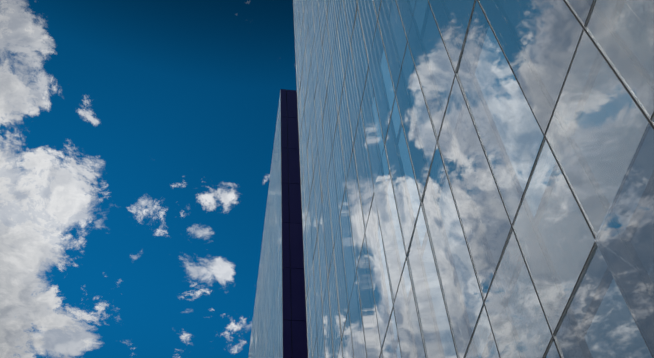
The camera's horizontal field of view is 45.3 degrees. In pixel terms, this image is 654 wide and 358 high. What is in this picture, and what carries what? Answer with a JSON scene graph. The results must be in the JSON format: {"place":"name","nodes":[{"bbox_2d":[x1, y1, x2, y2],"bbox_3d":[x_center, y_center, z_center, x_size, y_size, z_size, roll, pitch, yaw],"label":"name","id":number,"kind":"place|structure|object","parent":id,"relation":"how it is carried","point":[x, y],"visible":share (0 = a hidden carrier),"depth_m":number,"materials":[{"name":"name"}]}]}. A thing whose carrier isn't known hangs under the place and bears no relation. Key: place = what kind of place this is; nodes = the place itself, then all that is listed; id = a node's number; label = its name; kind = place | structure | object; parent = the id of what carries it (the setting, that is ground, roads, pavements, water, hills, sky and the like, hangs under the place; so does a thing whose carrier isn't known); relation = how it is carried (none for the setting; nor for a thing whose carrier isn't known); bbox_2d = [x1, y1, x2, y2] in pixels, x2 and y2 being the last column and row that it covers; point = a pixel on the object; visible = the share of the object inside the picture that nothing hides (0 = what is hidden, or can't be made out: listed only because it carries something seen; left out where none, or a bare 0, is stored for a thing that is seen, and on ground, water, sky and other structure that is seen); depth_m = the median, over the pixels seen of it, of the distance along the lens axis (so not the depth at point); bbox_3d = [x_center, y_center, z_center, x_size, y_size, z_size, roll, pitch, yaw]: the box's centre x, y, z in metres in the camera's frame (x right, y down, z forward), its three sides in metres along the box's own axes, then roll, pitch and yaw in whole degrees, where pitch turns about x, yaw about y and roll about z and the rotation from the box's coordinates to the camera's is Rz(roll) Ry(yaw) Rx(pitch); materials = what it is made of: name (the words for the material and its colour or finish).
{"place":"outdoors","nodes":[
{"label":"outdoors","id":0,"kind":"place"},
{"bbox_2d":[0,0,296,357],"label":"sky","id":1,"kind":"structure","parent":0,"point":[137,137],"materials":[{"name":"blue"}]},
{"bbox_2d":[248,96,282,357],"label":"tower","id":2,"kind":"structure","parent":0,"point":[275,271],"depth_m":76.69,"materials":[{"name":"grey glass"}]},
{"bbox_2d":[249,93,282,357],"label":"window frames","id":3,"kind":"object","parent":2,"relation":"attached to","point":[266,260],"depth_m":77.39,"materials":[{"name":"grey metal"}]},
{"bbox_2d":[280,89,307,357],"bbox_3d":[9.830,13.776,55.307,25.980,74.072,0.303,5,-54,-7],"label":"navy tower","id":4,"kind":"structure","parent":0,"point":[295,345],"depth_m":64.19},
{"bbox_2d":[293,0,653,357],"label":"glass","id":5,"kind":"object","parent":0,"point":[598,125],"depth_m":11.06,"materials":[{"name":"blue glass"}]},
{"bbox_2d":[293,0,653,357],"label":"window frames","id":6,"kind":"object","parent":5,"relation":"attached to","point":[621,80],"depth_m":13.00,"materials":[{"name":"black"}]},
{"bbox_3d":[1.576,-22.484,32.355,0.070,81.050,43.708,5,-54,-7],"label":"inner frame","id":7,"kind":"object","parent":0,"visible":0},
{"bbox_2d":[385,119,543,324],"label":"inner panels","id":8,"kind":"object","parent":7,"relation":"attached to","point":[525,186],"depth_m":9.96,"materials":[{"name":"grey metal"}]}
]}

